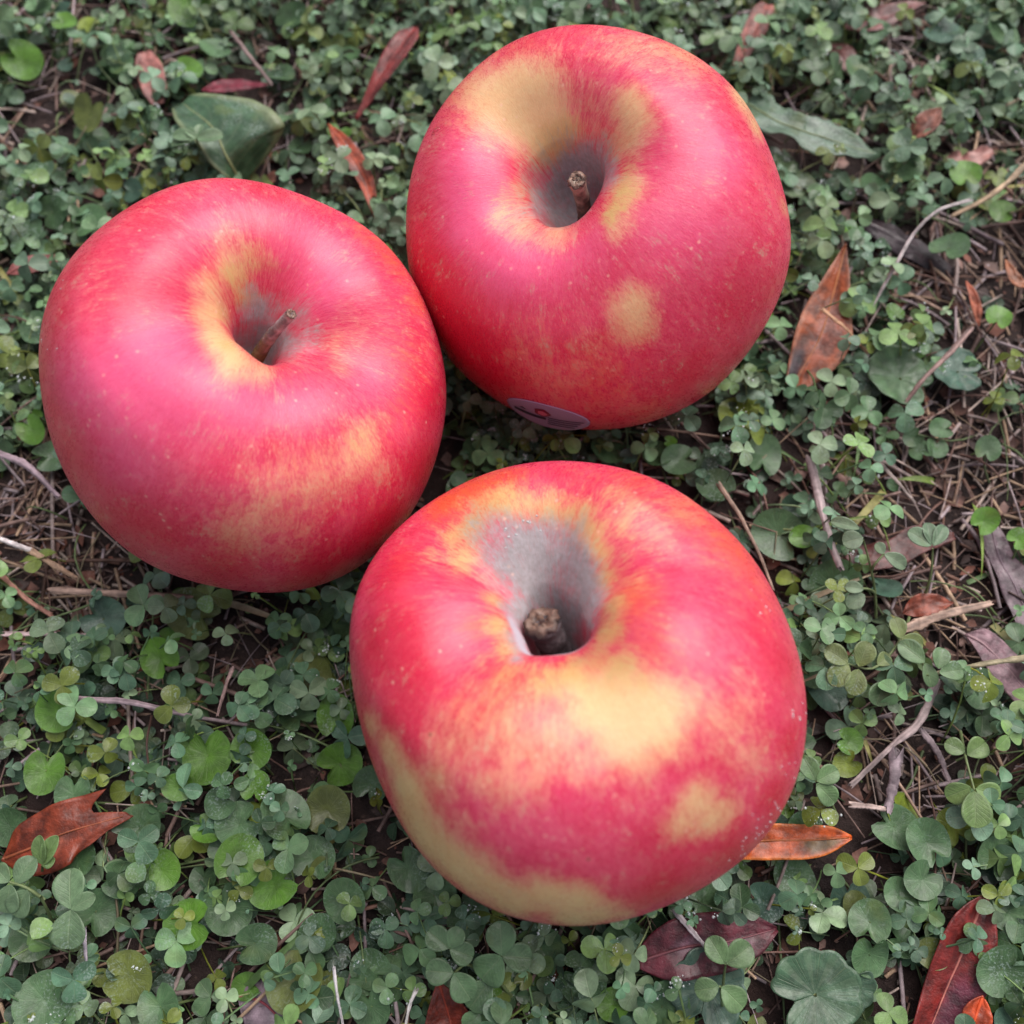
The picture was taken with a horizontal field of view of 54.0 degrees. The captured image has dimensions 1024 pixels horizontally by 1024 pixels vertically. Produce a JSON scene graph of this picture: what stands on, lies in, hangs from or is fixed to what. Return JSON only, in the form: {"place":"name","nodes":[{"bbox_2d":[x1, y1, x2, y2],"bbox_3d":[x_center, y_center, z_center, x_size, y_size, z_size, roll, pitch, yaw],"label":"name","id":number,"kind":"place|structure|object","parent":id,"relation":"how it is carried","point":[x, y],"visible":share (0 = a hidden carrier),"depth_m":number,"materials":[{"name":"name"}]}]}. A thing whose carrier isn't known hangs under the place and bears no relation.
{"place":"outdoors","nodes":[
{"label":"outdoors","id":0,"kind":"place"},
{"bbox_2d":[0,0,1023,1023],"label":"soil ground","id":1,"kind":"structure","parent":0,"point":[381,840],"depth_m":0.23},
{"bbox_2d":[0,536,31,551],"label":"dry straw","id":2,"kind":"object","parent":1,"relation":"on","point":[15,544],"visible":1,"depth_m":0.22,"materials":[{"name":"beige plant"}]},
{"bbox_2d":[31,835,58,875],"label":"clover sprig","id":3,"kind":"object","parent":1,"relation":"on","point":[42,851],"visible":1,"depth_m":0.19,"materials":[{"name":"green plant"}]},
{"bbox_2d":[0,855,95,948],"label":"clover sprig","id":4,"kind":"object","parent":1,"relation":"on","point":[68,931],"visible":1,"depth_m":0.19,"materials":[{"name":"green plant"}]},
{"bbox_2d":[23,546,77,580],"bbox_3d":[-0.101,0.011,0.220,0.012,0.003,0.008,0,70,0],"label":"dry straw","id":5,"kind":"object","parent":1,"relation":"on","point":[34,552],"visible":1,"depth_m":0.22,"materials":[{"name":"beige plant"}]},
{"bbox_2d":[1,788,132,875],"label":"fallen leaf","id":6,"kind":"object","parent":1,"relation":"on","point":[76,825],"visible":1,"depth_m":0.20,"materials":[{"name":"brown plant"}]},
{"bbox_2d":[47,586,192,598],"bbox_3d":[-0.085,0.018,0.219,0.031,0.003,0.003,0,70,0],"label":"dry straw","id":7,"kind":"object","parent":1,"relation":"on","point":[59,590],"visible":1,"depth_m":0.22,"materials":[{"name":"brown plant"}]},
{"bbox_2d":[171,124,223,168],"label":"clover sprig","id":8,"kind":"object","parent":1,"relation":"on","point":[181,136],"visible":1,"depth_m":0.25,"materials":[{"name":"green plant"}]},
{"bbox_2d":[216,666,234,715],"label":"dry straw","id":9,"kind":"object","parent":1,"relation":"on","point":[231,671],"visible":1,"depth_m":0.21,"materials":[{"name":"plant"}]},
{"bbox_2d":[201,79,269,92],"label":"fallen leaf","id":10,"kind":"object","parent":1,"relation":"on","point":[225,85],"visible":1,"depth_m":0.27,"materials":[{"name":"red plant"}]},
{"bbox_2d":[39,178,445,592],"bbox_3d":[-0.053,-0.024,0.206,0.079,0.079,0.082,0,70,0],"label":"apple","id":11,"kind":"object","parent":1,"relation":"on","point":[242,384],"visible":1,"depth_m":0.18,"materials":[{"name":"red plant"}]},
{"bbox_2d":[228,30,273,85],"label":"dry twig","id":12,"kind":"object","parent":1,"relation":"on","point":[244,49],"visible":1,"depth_m":0.27,"materials":[{"name":"wood"}]},
{"bbox_2d":[238,980,294,1023],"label":"fallen leaf","id":13,"kind":"object","parent":1,"relation":"on","point":[265,1013],"visible":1,"depth_m":0.20,"materials":[{"name":"plant"}]},
{"bbox_2d":[327,123,375,217],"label":"fallen leaf","id":14,"kind":"object","parent":1,"relation":"on","point":[355,158],"visible":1,"depth_m":0.25,"materials":[{"name":"brown plant"}]},
{"bbox_2d":[425,920,531,1013],"bbox_3d":[-0.006,0.086,0.191,0.020,0.015,0.016,0,70,0],"label":"clover sprig","id":15,"kind":"object","parent":1,"relation":"on","point":[472,993],"visible":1,"depth_m":0.19,"materials":[{"name":"green plant"}]},
{"bbox_2d":[0,0,1023,1023],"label":"clover cover","id":16,"kind":"object","parent":1,"relation":"on","point":[99,648],"visible":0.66,"depth_m":0.22,"materials":[{"name":"green plant"}]},
{"bbox_2d":[7,254,57,274],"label":"fallen leaf","id":17,"kind":"object","parent":16,"relation":"on","point":[13,269],"visible":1,"depth_m":0.25,"materials":[{"name":"brown plant"}]},
{"bbox_2d":[0,631,85,636],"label":"dry straw","id":18,"kind":"object","parent":16,"relation":"on","point":[7,633],"visible":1,"depth_m":0.21,"materials":[{"name":"beige plant"}]},
{"bbox_2d":[82,927,87,960],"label":"dry straw","id":19,"kind":"object","parent":16,"relation":"on","point":[84,944],"visible":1,"depth_m":0.19,"materials":[{"name":"grey plant"}]},
{"bbox_2d":[78,696,191,716],"bbox_3d":[-0.079,0.037,0.208,0.028,0.005,0.010,0,70,0],"label":"dry straw","id":20,"kind":"object","parent":16,"relation":"on","point":[115,700],"visible":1,"depth_m":0.20,"materials":[{"name":"brown plant"}]},
{"bbox_2d":[172,93,284,179],"bbox_3d":[-0.073,-0.099,0.257,0.020,0.011,0.027,-40,75,-13],"label":"broad leaf","id":21,"kind":"object","parent":16,"relation":"on","point":[251,130],"visible":0.94,"depth_m":0.25,"materials":[{"name":"green plant"}]},
{"bbox_2d":[332,965,343,1023],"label":"dry straw","id":22,"kind":"object","parent":16,"relation":"on","point":[336,990],"visible":1,"depth_m":0.19,"materials":[{"name":"grey plant"}]},
{"bbox_2d":[355,26,418,119],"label":"fallen leaf","id":23,"kind":"object","parent":16,"relation":"on","point":[399,46],"visible":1,"depth_m":0.26,"materials":[{"name":"red plant"}]},
{"bbox_2d":[405,986,418,1023],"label":"dry straw","id":24,"kind":"object","parent":16,"relation":"on","point":[414,993],"visible":1,"depth_m":0.19,"materials":[{"name":"beige plant"}]},
{"bbox_2d":[425,984,468,1023],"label":"fallen leaf","id":25,"kind":"object","parent":16,"relation":"on","point":[444,1007],"visible":1,"depth_m":0.19,"materials":[{"name":"brown plant"}]},
{"bbox_2d":[0,0,1022,1023],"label":"dew drops","id":26,"kind":"object","parent":16,"relation":"on","point":[525,456],"visible":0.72,"depth_m":0.23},
{"bbox_2d":[671,908,703,947],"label":"twig","id":27,"kind":"object","parent":16,"relation":"on","point":[689,928],"visible":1,"depth_m":0.19,"materials":[{"name":"grey wood"}]},
{"bbox_2d":[638,911,777,980],"bbox_3d":[0.037,0.083,0.193,0.028,0.003,0.011,-10,70,-3],"label":"fallen leaf","id":28,"kind":"object","parent":16,"relation":"on","point":[670,944],"visible":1,"depth_m":0.19,"materials":[{"name":"plant"}]},
{"bbox_2d":[716,481,774,590],"bbox_3d":[0.051,0.005,0.219,0.011,0.003,0.025,0,70,0],"label":"dry straw","id":29,"kind":"object","parent":16,"relation":"on","point":[721,488],"visible":0.99,"depth_m":0.22,"materials":[{"name":"brown plant"}]},
{"bbox_2d":[733,1,775,66],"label":"fallen leaf","id":30,"kind":"object","parent":16,"relation":"on","point":[753,28],"visible":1,"depth_m":0.27,"materials":[{"name":"brown plant"}]},
{"bbox_2d":[772,152,820,199],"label":"broad leaf","id":31,"kind":"object","parent":16,"relation":"on","point":[807,180],"visible":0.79,"depth_m":0.26,"materials":[{"name":"green plant"}]},
{"bbox_2d":[746,93,877,157],"bbox_3d":[0.075,-0.098,0.259,0.038,0.005,0.012,34,73,11],"label":"broad leaf","id":32,"kind":"object","parent":16,"relation":"on","point":[770,115],"visible":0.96,"depth_m":0.26,"materials":[{"name":"green plant"}]},
{"bbox_2d":[786,243,852,386],"bbox_3d":[0.076,-0.046,0.240,0.013,0.008,0.039,19,71,7],"label":"fallen leaf","id":33,"kind":"object","parent":16,"relation":"on","point":[817,339],"visible":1,"depth_m":0.24,"materials":[{"name":"brown plant"}]},
{"bbox_2d":[818,306,867,353],"bbox_3d":[0.078,-0.043,0.237,0.012,0.005,0.011,0,70,0],"label":"dry straw","id":34,"kind":"object","parent":33,"relation":"on","point":[835,320],"visible":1,"depth_m":0.24,"materials":[{"name":"beige plant"}]},
{"bbox_2d":[805,456,844,571],"bbox_3d":[0.069,0.000,0.223,0.006,0.002,0.028,0,70,0],"label":"dry straw","id":35,"kind":"object","parent":16,"relation":"on","point":[814,478],"visible":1,"depth_m":0.22,"materials":[{"name":"beige plant"}]},
{"bbox_2d":[827,43,856,76],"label":"fallen leaf","id":36,"kind":"object","parent":16,"relation":"on","point":[846,51],"visible":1,"depth_m":0.27,"materials":[{"name":"plant"}]},
{"bbox_2d":[843,0,925,31],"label":"fallen leaf","id":37,"kind":"object","parent":16,"relation":"on","point":[886,12],"visible":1,"depth_m":0.27,"materials":[{"name":"brown plant"}]},
{"bbox_2d":[874,198,973,304],"bbox_3d":[0.095,-0.062,0.239,0.033,0.013,0.005,-43,76,-14],"label":"dry straw","id":38,"kind":"object","parent":16,"relation":"on","point":[914,232],"visible":1,"depth_m":0.24,"materials":[{"name":"grey plant"}]},
{"bbox_2d":[911,107,941,138],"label":"fallen leaf","id":39,"kind":"object","parent":16,"relation":"on","point":[931,118],"visible":1,"depth_m":0.26,"materials":[{"name":"brown plant"}]},
{"bbox_2d":[912,896,997,1023],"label":"fallen leaf","id":40,"kind":"object","parent":16,"relation":"on","point":[950,991],"visible":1,"depth_m":0.19,"materials":[{"name":"red plant"}]},
{"bbox_2d":[962,995,992,1023],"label":"fallen leaf","id":41,"kind":"object","parent":40,"relation":"on","point":[977,1010],"visible":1,"depth_m":0.19,"materials":[{"name":"orange plant"}]},
{"bbox_2d":[946,145,994,164],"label":"fallen leaf","id":42,"kind":"object","parent":16,"relation":"on","point":[980,155],"visible":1,"depth_m":0.26,"materials":[{"name":"plant"}]},
{"bbox_2d":[949,163,1023,217],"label":"dry straw","id":43,"kind":"object","parent":16,"relation":"on","point":[1019,170],"visible":1,"depth_m":0.25,"materials":[{"name":"beige plant"}]},
{"bbox_2d":[0,0,1023,1023],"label":"round leaf cover","id":44,"kind":"object","parent":1,"relation":"on","point":[906,828],"visible":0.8,"depth_m":0.20,"materials":[{"name":"green plant"}]},
{"bbox_2d":[0,0,1023,1023],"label":"creeping stems","id":45,"kind":"object","parent":1,"relation":"on","point":[780,951],"visible":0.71,"depth_m":0.23,"materials":[{"name":"green plant"}]},
{"bbox_2d":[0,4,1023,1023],"bbox_3d":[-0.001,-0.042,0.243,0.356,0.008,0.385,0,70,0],"label":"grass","id":46,"kind":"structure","parent":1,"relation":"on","point":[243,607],"depth_m":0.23,"materials":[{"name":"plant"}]},
{"bbox_2d":[0,0,1023,1023],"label":"straw litter","id":47,"kind":"object","parent":1,"relation":"on","point":[36,489],"visible":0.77,"depth_m":0.23,"materials":[{"name":"beige plant"}]},
{"bbox_2d":[0,575,53,616],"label":"dry straw","id":48,"kind":"object","parent":47,"relation":"on","point":[22,595],"visible":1,"depth_m":0.22,"materials":[{"name":"brown plant"}]},
{"bbox_2d":[0,450,60,497],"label":"dry straw","id":49,"kind":"object","parent":47,"relation":"on","point":[29,467],"visible":1,"depth_m":0.23,"materials":[{"name":"grey plant"}]},
{"bbox_2d":[135,50,166,104],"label":"fallen leaf","id":50,"kind":"object","parent":47,"relation":"on","point":[145,60],"visible":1,"depth_m":0.27,"materials":[{"name":"brown plant"}]},
{"bbox_2d":[845,525,955,569],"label":"fallen leaf","id":51,"kind":"object","parent":47,"relation":"on","point":[901,542],"visible":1,"depth_m":0.23,"materials":[{"name":"brown plant"}]},
{"bbox_2d":[905,600,993,634],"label":"dry twig","id":52,"kind":"object","parent":47,"relation":"on","point":[919,623],"visible":1,"depth_m":0.21,"materials":[{"name":"wood"}]},
{"bbox_2d":[966,281,981,325],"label":"fallen leaf","id":53,"kind":"object","parent":47,"relation":"on","point":[975,304],"visible":1,"depth_m":0.24,"materials":[{"name":"brown plant"}]},
{"bbox_2d":[983,526,1023,624],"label":"fallen leaf","id":54,"kind":"object","parent":47,"relation":"on","point":[1008,570],"visible":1,"depth_m":0.22,"materials":[{"name":"plant"}]},
{"bbox_2d":[0,0,1023,1023],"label":"leaf crumbs","id":55,"kind":"object","parent":1,"relation":"on","point":[969,540],"visible":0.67,"depth_m":0.23,"materials":[{"name":"brown plant"}]},
{"bbox_2d":[10,0,1017,1007],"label":"round leaf stalks","id":56,"kind":"object","parent":1,"relation":"on","point":[514,456],"visible":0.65,"depth_m":0.23,"materials":[{"name":"plant"}]},
{"bbox_2d":[349,461,806,925],"bbox_3d":[0.011,0.032,0.184,0.080,0.080,0.082,0,70,0],"label":"apple","id":57,"kind":"object","parent":1,"relation":"on","point":[579,692],"visible":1,"depth_m":0.15,"materials":[{"name":"red plant"}]},
{"bbox_2d":[406,24,790,429],"bbox_3d":[0.018,-0.059,0.217,0.081,0.079,0.083,0,70,0],"label":"apple","id":58,"kind":"object","parent":1,"relation":"on","point":[598,233],"visible":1,"depth_m":0.19,"materials":[{"name":"red plant"}]},
{"bbox_2d":[669,947,746,1023],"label":"round leaf plant","id":59,"kind":"object","parent":1,"relation":"on","point":[712,1011],"visible":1,"depth_m":0.19,"materials":[{"name":"green plant"}]},
{"bbox_2d":[694,935,754,1013],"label":"clover sprig","id":60,"kind":"object","parent":1,"relation":"on","point":[738,953],"visible":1,"depth_m":0.19,"materials":[{"name":"green plant"}]},
{"bbox_2d":[742,823,851,859],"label":"fallen leaf","id":61,"kind":"object","parent":1,"relation":"on","point":[781,841],"visible":0.75,"depth_m":0.20,"materials":[{"name":"orange plant"}]},
{"bbox_2d":[770,947,862,1023],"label":"round leaf plant","id":62,"kind":"object","parent":1,"relation":"on","point":[816,986],"visible":1,"depth_m":0.19,"materials":[{"name":"green plant"}]},
{"bbox_2d":[800,756,839,809],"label":"clover sprig","id":63,"kind":"object","parent":1,"relation":"on","point":[825,777],"visible":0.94,"depth_m":0.20,"materials":[{"name":"green plant"}]},
{"bbox_2d":[846,960,876,1012],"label":"round leaf plant","id":64,"kind":"object","parent":1,"relation":"on","point":[869,987],"visible":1,"depth_m":0.19,"materials":[{"name":"green plant"}]},
{"bbox_2d":[830,516,906,618],"bbox_3d":[0.076,0.012,0.217,0.014,0.019,0.020,-9,70,-3],"label":"clover sprig","id":65,"kind":"object","parent":1,"relation":"on","point":[852,539],"visible":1,"depth_m":0.21,"materials":[{"name":"green plant"}]},
{"bbox_2d":[848,801,892,811],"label":"dry straw","id":66,"kind":"object","parent":1,"relation":"on","point":[855,805],"visible":1,"depth_m":0.20,"materials":[{"name":"beige plant"}]},
{"bbox_2d":[824,616,923,695],"bbox_3d":[0.077,0.030,0.211,0.029,0.014,0.012,-24,72,-8],"label":"clover sprig","id":67,"kind":"object","parent":1,"relation":"on","point":[853,682],"visible":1,"depth_m":0.20,"materials":[{"name":"green plant"}]},
{"bbox_2d":[870,456,915,502],"bbox_3d":[0.086,-0.009,0.228,0.011,0.002,0.015,0,70,0],"label":"dry straw","id":68,"kind":"object","parent":1,"relation":"on","point":[890,474],"visible":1,"depth_m":0.23,"materials":[{"name":"brown plant"}]},
{"bbox_2d":[883,746,903,814],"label":"dry twig","id":69,"kind":"object","parent":1,"relation":"on","point":[895,759],"visible":1,"depth_m":0.20,"materials":[{"name":"wood"}]},
{"bbox_2d":[847,679,941,788],"bbox_3d":[0.080,0.046,0.208,0.004,0.004,0.030,40,75,13],"label":"twig","id":70,"kind":"object","parent":1,"relation":"on","point":[915,725],"visible":1,"depth_m":0.21,"materials":[{"name":"brown wood"}]},
{"bbox_2d":[867,344,932,404],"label":"round leaf plant","id":71,"kind":"object","parent":1,"relation":"on","point":[892,373],"visible":1,"depth_m":0.24,"materials":[{"name":"green plant"}]},
{"bbox_2d":[903,326,974,404],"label":"dry twig","id":72,"kind":"object","parent":71,"relation":"on","point":[954,347],"visible":1,"depth_m":0.23,"materials":[{"name":"wood"}]},
{"bbox_2d":[861,218,954,278],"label":"fallen leaf","id":73,"kind":"object","parent":1,"relation":"on","point":[919,252],"visible":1,"depth_m":0.25,"materials":[{"name":"plant"}]},
{"bbox_2d":[868,639,963,706],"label":"clover sprig","id":74,"kind":"object","parent":1,"relation":"on","point":[941,657],"visible":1,"depth_m":0.20,"materials":[{"name":"green plant"}]},
{"bbox_2d":[907,523,948,593],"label":"clover sprig","id":75,"kind":"object","parent":1,"relation":"on","point":[927,534],"visible":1,"depth_m":0.21,"materials":[{"name":"green plant"}]},
{"bbox_2d":[902,593,953,616],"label":"fallen leaf","id":76,"kind":"object","parent":1,"relation":"on","point":[921,604],"visible":1,"depth_m":0.22,"materials":[{"name":"brown plant"}]},
{"bbox_2d":[918,726,951,782],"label":"dry twig","id":77,"kind":"object","parent":1,"relation":"on","point":[928,738],"visible":1,"depth_m":0.21,"materials":[{"name":"wood"}]},
{"bbox_2d":[930,347,981,393],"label":"round leaf plant","id":78,"kind":"object","parent":1,"relation":"on","point":[956,372],"visible":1,"depth_m":0.24,"materials":[{"name":"green plant"}]},
{"bbox_2d":[944,730,1000,827],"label":"clover sprig","id":79,"kind":"object","parent":1,"relation":"on","point":[976,810],"visible":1,"depth_m":0.20,"materials":[{"name":"green plant"}]},
{"bbox_2d":[937,654,1023,673],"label":"dry straw","id":80,"kind":"object","parent":1,"relation":"on","point":[1015,659],"visible":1,"depth_m":0.21,"materials":[{"name":"beige plant"}]},
{"bbox_2d":[965,628,1023,701],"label":"fallen leaf","id":81,"kind":"object","parent":1,"relation":"on","point":[987,644],"visible":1,"depth_m":0.21,"materials":[{"name":"plant"}]},
{"bbox_2d":[1005,259,1023,287],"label":"fallen leaf","id":82,"kind":"object","parent":1,"relation":"on","point":[1015,277],"visible":1,"depth_m":0.25,"materials":[{"name":"brown plant"}]}
]}

